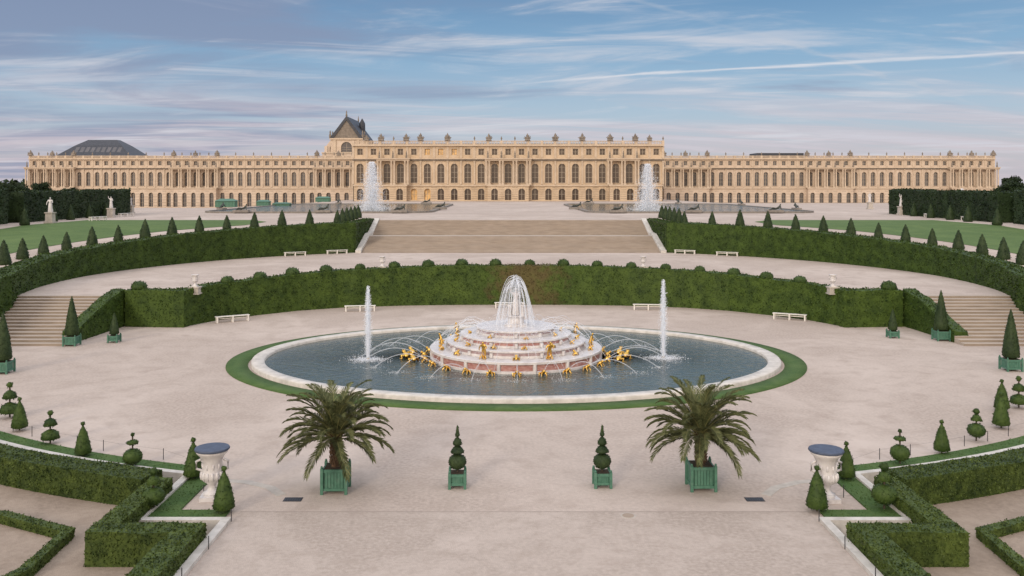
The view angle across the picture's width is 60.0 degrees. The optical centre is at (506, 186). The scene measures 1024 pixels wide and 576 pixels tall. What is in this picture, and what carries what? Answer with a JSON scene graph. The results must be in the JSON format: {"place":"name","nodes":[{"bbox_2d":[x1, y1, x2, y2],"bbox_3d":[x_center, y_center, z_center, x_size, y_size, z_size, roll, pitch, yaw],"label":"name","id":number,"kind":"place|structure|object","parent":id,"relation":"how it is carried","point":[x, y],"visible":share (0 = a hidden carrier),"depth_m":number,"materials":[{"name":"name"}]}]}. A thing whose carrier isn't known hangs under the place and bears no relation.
{"place":"outdoors","nodes":[
{"label":"outdoors","id":0,"kind":"place"},
{"bbox_2d":[57,140,147,157],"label":"slate roofed hall","id":1,"kind":"structure","parent":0,"point":[105,148],"depth_m":400.36,"materials":[{"name":"grey stone"}]},
{"bbox_2d":[0,220,264,252],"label":"lawn","id":2,"kind":"structure","parent":0,"point":[33,234],"depth_m":106.96,"materials":[{"name":"plant"}]},
{"bbox_2d":[43,197,56,223],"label":"statue on pedestal","id":3,"kind":"object","parent":2,"relation":"on","point":[50,216],"visible":0.99,"depth_m":118.72,"materials":[{"name":"stone"}]},
{"bbox_2d":[0,305,1023,575],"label":"gravel court","id":4,"kind":"object","parent":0,"point":[172,391],"visible":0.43,"depth_m":41.77,"materials":[{"name":"gravel"}]},
{"bbox_2d":[0,312,15,374],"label":"potted yew cone","id":5,"kind":"object","parent":4,"relation":"on","point":[7,364],"visible":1,"depth_m":52.00,"materials":[{"name":"plant"}]},
{"bbox_2d":[0,382,18,417],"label":"topiary bush","id":6,"kind":"object","parent":4,"relation":"on","point":[7,408],"visible":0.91,"depth_m":41.84,"materials":[{"name":"green plant"}]},
{"bbox_2d":[11,397,28,430],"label":"topiary bush","id":7,"kind":"object","parent":4,"relation":"on","point":[19,417],"visible":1,"depth_m":39.64,"materials":[{"name":"green plant"}]},
{"bbox_2d":[40,410,59,443],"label":"topiary bush","id":8,"kind":"object","parent":4,"relation":"on","point":[49,434],"visible":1,"depth_m":37.63,"materials":[{"name":"green plant"}]},
{"bbox_2d":[0,295,101,345],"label":"stone staircase","id":9,"kind":"structure","parent":4,"relation":"on","point":[35,320],"depth_m":65.57,"materials":[{"name":"stone"}]},
{"bbox_2d":[62,296,81,346],"bbox_3d":[-29.993,9.290,61.173,0.952,3.420,0.976,0,0,0],"label":"potted yew cone","id":10,"kind":"object","parent":4,"relation":"on","point":[72,336],"visible":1,"depth_m":60.90,"materials":[{"name":"plant"}]},
{"bbox_2d":[62,288,124,339],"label":"hedge","id":11,"kind":"object","parent":4,"relation":"on","point":[95,318],"visible":0.79,"depth_m":66.50,"materials":[{"name":"plant"}]},
{"bbox_2d":[107,312,121,342],"bbox_3d":[-27.617,9.941,62.457,0.723,2.117,0.722,0,0,0],"label":"potted yew cone","id":12,"kind":"object","parent":4,"relation":"on","point":[114,333],"visible":1,"depth_m":62.25,"materials":[{"name":"plant"}]},
{"bbox_2d":[0,431,230,516],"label":"grass strip","id":13,"kind":"object","parent":4,"relation":"on","point":[177,501],"depth_m":32.74,"materials":[{"name":"plant"}]},
{"bbox_2d":[74,421,91,455],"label":"topiary bush","id":14,"kind":"object","parent":13,"relation":"on","point":[82,447],"visible":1,"depth_m":35.80,"materials":[{"name":"green plant"}]},
{"bbox_2d":[122,432,142,465],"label":"topiary bush","id":15,"kind":"object","parent":13,"relation":"on","point":[132,456],"visible":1,"depth_m":34.28,"materials":[{"name":"green plant"}]},
{"bbox_2d":[183,437,201,478],"bbox_3d":[-11.746,10.187,33.245,0.780,1.565,0.740,0,0,30],"label":"topiary bush","id":16,"kind":"object","parent":13,"relation":"on","point":[190,465],"visible":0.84,"depth_m":33.03,"materials":[{"name":"green plant"}]},
{"bbox_2d":[212,466,234,511],"bbox_3d":[-9.494,10.176,29.788,0.791,1.589,0.751,0,0,-3],"label":"topiary bush","id":17,"kind":"object","parent":13,"relation":"on","point":[224,500],"visible":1,"depth_m":29.60,"materials":[{"name":"green plant"}]},
{"bbox_2d":[0,218,373,316],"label":"retaining hedge","id":18,"kind":"object","parent":4,"relation":"on","point":[17,278],"visible":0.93,"depth_m":97.63,"materials":[{"name":"plant"}]},
{"bbox_2d":[194,442,229,501],"bbox_3d":[-10.356,10.099,31.228,1.217,1.802,1.217,0,0,-6],"label":"stone urn","id":19,"kind":"object","parent":4,"relation":"on","point":[211,455],"visible":0.91,"depth_m":30.95,"materials":[{"name":"white stone"}]},
{"bbox_2d":[215,314,249,322],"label":"garden bench","id":20,"kind":"object","parent":4,"relation":"on","point":[233,317],"visible":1,"depth_m":71.92,"materials":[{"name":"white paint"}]},
{"bbox_2d":[229,479,285,495],"bbox_3d":[-9.179,10.994,32.460,3.181,0.012,0.715,0,0,32],"label":"paved gutter","id":21,"kind":"object","parent":4,"relation":"on","point":[275,491],"visible":0.85,"depth_m":32.53,"materials":[{"name":"stone"}]},
{"bbox_2d":[282,497,302,501],"bbox_3d":[-7.480,10.990,31.100,0.640,0.020,0.400,0,0,0],"label":"drain grate","id":22,"kind":"object","parent":4,"relation":"on","point":[292,499],"visible":1,"depth_m":31.06,"materials":[{"name":"metal"}]},
{"bbox_2d":[276,379,394,494],"bbox_3d":[-6.140,8.992,32.121,4.307,4.015,4.336,0,0,-1],"label":"potted date palm","id":23,"kind":"object","parent":4,"relation":"on","point":[341,416],"visible":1,"depth_m":31.61,"materials":[{"name":"plant"}]},
{"bbox_2d":[448,425,466,489],"bbox_3d":[-1.785,9.871,32.445,0.697,2.257,0.706,0,0,-2],"label":"potted topiary","id":24,"kind":"object","parent":4,"relation":"on","point":[457,460],"visible":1,"depth_m":32.23,"materials":[{"name":"plant"}]},
{"bbox_2d":[124,262,904,327],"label":"terrace hedge","id":25,"kind":"object","parent":4,"relation":"on","point":[489,284],"visible":0.98,"depth_m":79.30,"materials":[{"name":"plant"}]},
{"bbox_2d":[131,281,147,289],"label":"ball topiary","id":26,"kind":"object","parent":25,"relation":"attached to","point":[140,285],"visible":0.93,"depth_m":69.60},
{"bbox_2d":[285,267,299,274],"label":"ball topiary","id":27,"kind":"object","parent":25,"relation":"attached to","point":[291,271],"visible":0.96,"depth_m":78.15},
{"bbox_2d":[880,280,897,289],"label":"ball topiary","id":28,"kind":"object","parent":25,"relation":"attached to","point":[889,285],"visible":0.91,"depth_m":69.62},
{"bbox_2d":[251,287,780,403],"bbox_3d":[0.620,8.490,56.800,33.200,5.620,24.300,0,0,0],"label":"latona fountain","id":29,"kind":"object","parent":4,"relation":"on","point":[515,358],"visible":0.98,"depth_m":53.33,"materials":[{"name":"stone"}]},
{"bbox_2d":[339,286,390,362],"bbox_3d":[-8.749,8.618,55.795,3.367,4.784,2.391,0,0,0],"label":"fountain jet","id":30,"kind":"object","parent":29,"relation":"on","point":[367,331],"visible":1,"depth_m":55.63,"materials":[{"name":"liquid"}]},
{"bbox_2d":[643,279,688,361],"bbox_3d":[10.341,8.447,56.252,4.239,5.127,2.399,0,0,0],"label":"fountain jet","id":31,"kind":"object","parent":29,"relation":"on","point":[663,338],"visible":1,"depth_m":56.13,"materials":[{"name":"liquid"}]},
{"bbox_2d":[226,324,806,411],"bbox_3d":[0.620,10.973,56.800,36.200,0.055,27.100,0,0,0],"label":"grass ring","id":32,"kind":"object","parent":4,"relation":"on","point":[793,370],"depth_m":47.47,"materials":[{"name":"plant"}]},
{"bbox_2d":[592,425,611,488],"bbox_3d":[3.521,9.871,32.515,0.697,2.257,0.706,0,0,-2],"label":"potted topiary","id":33,"kind":"object","parent":4,"relation":"on","point":[601,474],"visible":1,"depth_m":32.30,"materials":[{"name":"plant"}]},
{"bbox_2d":[644,374,760,492],"bbox_3d":[7.097,8.960,32.374,4.183,4.079,4.336,0,0,-1],"label":"potted date palm","id":34,"kind":"object","parent":4,"relation":"on","point":[700,422],"visible":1,"depth_m":31.89,"materials":[{"name":"plant"}]},
{"bbox_2d":[744,497,764,501],"bbox_3d":[8.720,10.990,31.100,0.640,0.020,0.400,0,0,0],"label":"drain grate","id":35,"kind":"object","parent":4,"relation":"on","point":[754,499],"visible":1,"depth_m":31.07,"materials":[{"name":"metal"}]},
{"bbox_2d":[761,479,811,496],"bbox_3d":[10.419,10.994,32.460,3.181,0.012,0.715,0,0,-32],"label":"paved gutter","id":36,"kind":"object","parent":4,"relation":"on","point":[771,490],"visible":0.82,"depth_m":32.42,"materials":[{"name":"stone"}]},
{"bbox_2d":[773,312,806,320],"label":"garden bench","id":37,"kind":"object","parent":4,"relation":"on","point":[789,315],"visible":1,"depth_m":73.05,"materials":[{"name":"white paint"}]},
{"bbox_2d":[805,464,828,510],"bbox_3d":[10.502,10.186,29.921,0.781,1.569,0.742,0,0,-9],"label":"topiary bush","id":38,"kind":"object","parent":4,"relation":"on","point":[816,499],"visible":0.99,"depth_m":29.73,"materials":[{"name":"green plant"}]},
{"bbox_2d":[808,444,844,503],"bbox_3d":[11.206,10.099,31.033,1.217,1.802,1.217,0,0,-6],"label":"stone urn","id":39,"kind":"object","parent":4,"relation":"on","point":[826,456],"visible":0.79,"depth_m":30.73,"materials":[{"name":"white stone"}]},
{"bbox_2d":[647,218,1023,313],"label":"retaining hedge","id":40,"kind":"object","parent":4,"relation":"on","point":[996,273],"visible":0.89,"depth_m":97.91,"materials":[{"name":"plant"}]},
{"bbox_2d":[886,309,899,337],"bbox_3d":[28.067,9.941,64.342,0.723,2.117,0.722,0,0,0],"label":"potted yew cone","id":41,"kind":"object","parent":4,"relation":"on","point":[892,328],"visible":1,"depth_m":64.12,"materials":[{"name":"plant"}]},
{"bbox_2d":[818,436,1023,516],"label":"grass strip","id":42,"kind":"object","parent":4,"relation":"on","point":[860,492],"depth_m":32.96,"materials":[{"name":"plant"}]},
{"bbox_2d":[837,440,855,478],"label":"topiary bush","id":43,"kind":"object","parent":42,"relation":"on","point":[848,469],"visible":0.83,"depth_m":32.98,"materials":[{"name":"green plant"}]},
{"bbox_2d":[870,462,897,508],"bbox_3d":[12.826,10.165,30.099,0.890,1.611,0.892,0,0,4],"label":"topiary bush","id":44,"kind":"object","parent":42,"relation":"on","point":[884,493],"visible":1,"depth_m":29.91,"materials":[{"name":"green plant"}]},
{"bbox_2d":[889,429,910,463],"bbox_3d":[15.533,10.273,34.966,0.795,1.394,0.800,0,0,-16],"label":"topiary bush","id":45,"kind":"object","parent":42,"relation":"on","point":[899,452],"visible":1,"depth_m":34.77,"materials":[{"name":"green plant"}]},
{"bbox_2d":[933,419,950,452],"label":"topiary bush","id":46,"kind":"object","parent":42,"relation":"on","point":[941,443],"visible":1,"depth_m":36.24,"materials":[{"name":"green plant"}]},
{"bbox_2d":[903,287,968,341],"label":"hedge","id":47,"kind":"object","parent":4,"relation":"on","point":[919,309],"visible":0.78,"depth_m":67.02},
{"bbox_2d":[931,290,950,340],"bbox_3d":[31.028,9.200,63.247,1.002,3.600,1.028,0,0,0],"label":"potted yew cone","id":48,"kind":"object","parent":4,"relation":"on","point":[939,332],"visible":1,"depth_m":62.96,"materials":[{"name":"plant"}]},
{"bbox_2d":[926,295,1023,345],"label":"stone staircase","id":49,"kind":"structure","parent":4,"relation":"on","point":[982,320],"depth_m":65.80,"materials":[{"name":"stone"}]},
{"bbox_2d":[966,408,986,440],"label":"topiary bush","id":50,"kind":"object","parent":4,"relation":"on","point":[977,429],"visible":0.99,"depth_m":38.03,"materials":[{"name":"green plant"}]},
{"bbox_2d":[991,392,1010,427],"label":"topiary bush","id":51,"kind":"object","parent":4,"relation":"on","point":[1000,418],"visible":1,"depth_m":40.05,"materials":[{"name":"green plant"}]},
{"bbox_2d":[993,379,1009,408],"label":"topiary bush","id":52,"kind":"object","parent":4,"relation":"on","point":[1002,388],"visible":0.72,"depth_m":43.15,"materials":[{"name":"green plant"}]},
{"bbox_2d":[998,309,1023,371],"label":"potted yew cone","id":53,"kind":"object","parent":4,"relation":"on","point":[1009,359],"visible":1,"depth_m":52.65,"materials":[{"name":"plant"}]},
{"bbox_2d":[1009,376,1023,407],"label":"topiary bush","id":54,"kind":"object","parent":4,"relation":"on","point":[1018,398],"visible":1,"depth_m":43.75,"materials":[{"name":"green plant"}]},
{"bbox_2d":[0,199,1023,266],"bbox_3d":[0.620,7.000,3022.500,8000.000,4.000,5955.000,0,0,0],"label":"terrace ground","id":55,"kind":"structure","parent":0,"point":[508,210],"depth_m":150.83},
{"bbox_2d":[0,240,11,264],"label":"cone topiary","id":56,"kind":"object","parent":55,"relation":"on","point":[5,258],"visible":0.97,"depth_m":74.95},
{"bbox_2d":[16,238,29,259],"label":"cone topiary","id":57,"kind":"object","parent":55,"relation":"on","point":[22,253],"visible":0.96,"depth_m":78.64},
{"bbox_2d":[19,208,29,224],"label":"cone topiary","id":58,"kind":"object","parent":55,"relation":"on","point":[24,219],"visible":1,"depth_m":112.69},
{"bbox_2d":[31,182,52,190],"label":"deciduous tree","id":59,"kind":"object","parent":55,"relation":"on","point":[42,186],"visible":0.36,"depth_m":210.81,"materials":[{"name":"green plant"}]},
{"bbox_2d":[37,235,49,253],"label":"cone topiary","id":60,"kind":"object","parent":55,"relation":"on","point":[43,247],"visible":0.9,"depth_m":82.44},
{"bbox_2d":[0,186,130,223],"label":"hornbeam hedge","id":61,"kind":"object","parent":55,"relation":"on","point":[13,204],"visible":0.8,"depth_m":131.80,"materials":[{"name":"green plant"}]},
{"bbox_2d":[61,232,72,249],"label":"cone topiary","id":62,"kind":"object","parent":55,"relation":"on","point":[66,243],"visible":0.91,"depth_m":86.19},
{"bbox_2d":[66,205,74,219],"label":"cone topiary","id":63,"kind":"object","parent":55,"relation":"on","point":[70,215],"visible":1,"depth_m":130.66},
{"bbox_2d":[86,226,97,244],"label":"cone topiary","id":64,"kind":"object","parent":55,"relation":"on","point":[92,238],"visible":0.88,"depth_m":89.84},
{"bbox_2d":[106,196,115,217],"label":"statue on pedestal","id":65,"kind":"object","parent":55,"relation":"on","point":[110,211],"visible":0.99,"depth_m":140.90,"materials":[{"name":"stone"}]},
{"bbox_2d":[113,225,123,241],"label":"cone topiary","id":66,"kind":"object","parent":55,"relation":"on","point":[118,235],"visible":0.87,"depth_m":93.45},
{"bbox_2d":[139,219,150,237],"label":"cone topiary","id":67,"kind":"object","parent":55,"relation":"on","point":[144,231],"visible":0.91,"depth_m":96.90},
{"bbox_2d":[166,217,177,234],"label":"cone topiary","id":68,"kind":"object","parent":55,"relation":"on","point":[172,227],"visible":0.85,"depth_m":100.27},
{"bbox_2d":[194,215,203,231],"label":"cone topiary","id":69,"kind":"object","parent":55,"relation":"on","point":[199,226],"visible":0.94,"depth_m":103.47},
{"bbox_2d":[215,199,237,206],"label":"garden kiosk","id":70,"kind":"object","parent":55,"relation":"on","point":[229,202],"visible":0.94,"depth_m":210.83,"materials":[{"name":"green paint"}]},
{"bbox_2d":[250,212,259,226],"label":"cone topiary","id":71,"kind":"object","parent":55,"relation":"on","point":[254,222],"visible":0.84,"depth_m":109.28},
{"bbox_2d":[256,200,270,205],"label":"garden kiosk","id":72,"kind":"object","parent":55,"relation":"on","point":[263,202],"visible":0.97,"depth_m":224.97,"materials":[{"name":"green paint"}]},
{"bbox_2d":[277,210,286,224],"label":"cone topiary","id":73,"kind":"object","parent":55,"relation":"on","point":[282,220],"visible":0.83,"depth_m":111.84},
{"bbox_2d":[315,196,330,201],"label":"garden kiosk","id":74,"kind":"object","parent":55,"relation":"on","point":[323,199],"visible":1,"depth_m":281.51,"materials":[{"name":"green paint"}]},
{"bbox_2d":[205,203,452,212],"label":"water parterre basin","id":75,"kind":"object","parent":55,"relation":"on","point":[374,208],"visible":0.84,"depth_m":190.10,"materials":[{"name":"liquid"}]},
{"bbox_2d":[321,110,372,155],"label":"chapel","id":76,"kind":"structure","parent":55,"relation":"on","point":[347,132],"depth_m":420.00,"materials":[{"name":"stone"}]},
{"bbox_2d":[355,218,666,252],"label":"stone staircase","id":77,"kind":"structure","parent":55,"relation":"on","point":[510,236],"depth_m":120.53,"materials":[{"name":"stone"}]},
{"bbox_2d":[23,133,1000,207],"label":"palace","id":78,"kind":"structure","parent":55,"relation":"on","point":[501,171],"depth_m":367.59,"materials":[{"name":"stone"}]},
{"bbox_2d":[564,203,813,212],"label":"water parterre basin","id":79,"kind":"object","parent":55,"relation":"on","point":[653,208],"visible":0.86,"depth_m":198.99,"materials":[{"name":"liquid"}]},
{"bbox_2d":[735,210,744,224],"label":"cone topiary","id":80,"kind":"object","parent":55,"relation":"on","point":[739,219],"visible":0.89,"depth_m":111.83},
{"bbox_2d":[763,211,772,227],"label":"cone topiary","id":81,"kind":"object","parent":55,"relation":"on","point":[767,221],"visible":0.87,"depth_m":109.26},
{"bbox_2d":[791,214,799,228],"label":"cone topiary","id":82,"kind":"object","parent":55,"relation":"on","point":[795,224],"visible":0.9,"depth_m":106.50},
{"bbox_2d":[818,215,827,231],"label":"cone topiary","id":83,"kind":"object","parent":55,"relation":"on","point":[823,226],"visible":0.81,"depth_m":103.49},
{"bbox_2d":[846,218,855,234],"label":"cone topiary","id":84,"kind":"object","parent":55,"relation":"on","point":[851,228],"visible":0.88,"depth_m":100.29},
{"bbox_2d":[874,222,882,236],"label":"cone topiary","id":85,"kind":"object","parent":55,"relation":"on","point":[878,232],"visible":0.85,"depth_m":96.96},
{"bbox_2d":[900,224,910,241],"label":"cone topiary","id":86,"kind":"object","parent":55,"relation":"on","point":[905,233],"visible":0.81,"depth_m":93.46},
{"bbox_2d":[926,204,935,217],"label":"cone topiary","id":87,"kind":"object","parent":55,"relation":"on","point":[930,213],"visible":0.99,"depth_m":138.65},
{"bbox_2d":[927,228,937,244],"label":"cone topiary","id":88,"kind":"object","parent":55,"relation":"on","point":[932,239],"visible":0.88,"depth_m":89.87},
{"bbox_2d":[945,205,954,219],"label":"cone topiary","id":89,"kind":"object","parent":55,"relation":"on","point":[950,215],"visible":0.98,"depth_m":130.68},
{"bbox_2d":[888,187,1023,224],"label":"hornbeam hedge","id":90,"kind":"object","parent":55,"relation":"on","point":[983,205],"visible":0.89,"depth_m":131.03,"materials":[{"name":"green plant"}]},
{"bbox_2d":[952,230,964,249],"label":"cone topiary","id":91,"kind":"object","parent":55,"relation":"on","point":[958,242],"visible":0.86,"depth_m":86.16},
{"bbox_2d":[963,206,972,221],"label":"cone topiary","id":92,"kind":"object","parent":55,"relation":"on","point":[967,216],"visible":0.99,"depth_m":123.68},
{"bbox_2d":[976,234,988,253],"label":"cone topiary","id":93,"kind":"object","parent":55,"relation":"on","point":[982,248],"visible":0.92,"depth_m":82.41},
{"bbox_2d":[992,208,1002,224],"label":"cone topiary","id":94,"kind":"object","parent":55,"relation":"on","point":[997,219],"visible":1,"depth_m":112.67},
{"bbox_2d":[996,237,1011,259],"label":"cone topiary","id":95,"kind":"object","parent":55,"relation":"on","point":[1003,252],"visible":0.94,"depth_m":78.64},
{"bbox_2d":[992,175,1022,190],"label":"deciduous tree","id":96,"kind":"object","parent":55,"relation":"on","point":[1018,180],"visible":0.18,"depth_m":186.59,"materials":[{"name":"green plant"}]},
{"bbox_2d":[1000,181,1023,191],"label":"deciduous tree","id":97,"kind":"object","parent":55,"relation":"on","point":[1011,188],"visible":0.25,"depth_m":154.86,"materials":[{"name":"green plant"}]},
{"bbox_2d":[1015,240,1023,264],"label":"cone topiary","id":98,"kind":"object","parent":55,"relation":"on","point":[1019,256],"visible":0.97,"depth_m":75.02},
{"bbox_2d":[0,485,1023,575],"bbox_3d":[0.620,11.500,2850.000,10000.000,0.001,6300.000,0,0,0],"label":"ground","id":99,"kind":"structure","parent":0,"point":[18,547],"depth_m":29.59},
{"bbox_2d":[0,178,24,187],"bbox_3d":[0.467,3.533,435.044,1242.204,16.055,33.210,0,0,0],"label":"distant woodland","id":100,"kind":"object","parent":99,"relation":"on","point":[15,183],"visible":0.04,"depth_m":430.32,"materials":[{"name":"green plant"}]},
{"bbox_2d":[0,510,75,575],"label":"parterre hedge","id":101,"kind":"object","parent":99,"relation":"on","point":[61,535],"visible":1,"depth_m":28.77,"materials":[{"name":"plant"}]},
{"bbox_2d":[0,443,207,575],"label":"box hedge","id":102,"kind":"object","parent":99,"relation":"on","point":[119,535],"visible":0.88,"depth_m":29.42,"materials":[{"name":"plant"}]},
{"bbox_2d":[0,440,230,575],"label":"stone kerb","id":103,"kind":"structure","parent":99,"relation":"on","point":[216,526],"depth_m":28.92,"materials":[{"name":"stone"}]},
{"bbox_2d":[142,467,165,506],"bbox_3d":[-11.961,10.244,30.023,0.804,1.452,0.803,0,0,30],"label":"topiary bush","id":104,"kind":"object","parent":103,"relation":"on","point":[155,495],"visible":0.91,"depth_m":29.89,"materials":[{"name":"green plant"}]},
{"bbox_2d":[818,444,1023,575],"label":"stone kerb","id":105,"kind":"structure","parent":99,"relation":"on","point":[835,527],"depth_m":28.87,"materials":[{"name":"stone"}]},
{"bbox_2d":[845,447,1023,575],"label":"box hedge","id":106,"kind":"object","parent":99,"relation":"on","point":[931,535],"visible":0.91,"depth_m":28.57,"materials":[{"name":"plant"}]},
{"bbox_2d":[975,516,1023,575],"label":"parterre hedge","id":107,"kind":"object","parent":99,"relation":"on","point":[988,535],"visible":1,"depth_m":28.35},
{"bbox_2d":[0,0,1023,185],"label":"sky","id":108,"kind":"structure","parent":0,"point":[155,77],"materials":[{"name":"blue"}]},
{"bbox_2d":[20,253,1006,294],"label":"gravel terrace","id":109,"kind":"structure","parent":0,"point":[179,276],"depth_m":92.52,"materials":[{"name":"gravel"}]},
{"bbox_2d":[189,274,201,294],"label":"vase on pedestal","id":110,"kind":"object","parent":109,"relation":"on","point":[196,287],"visible":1,"depth_m":70.42,"materials":[{"name":"stone"}]},
{"bbox_2d":[826,274,839,294],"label":"vase on pedestal","id":111,"kind":"object","parent":109,"relation":"on","point":[831,287],"visible":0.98,"depth_m":70.41,"materials":[{"name":"stone"}]},
{"bbox_2d":[188,511,867,575],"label":"gravel path","id":112,"kind":"structure","parent":0,"point":[521,543],"depth_m":27.12,"materials":[{"name":"gravel"}]},
{"bbox_2d":[756,220,1023,253],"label":"lawn","id":113,"kind":"structure","parent":0,"point":[946,231],"depth_m":106.96,"materials":[{"name":"plant"}]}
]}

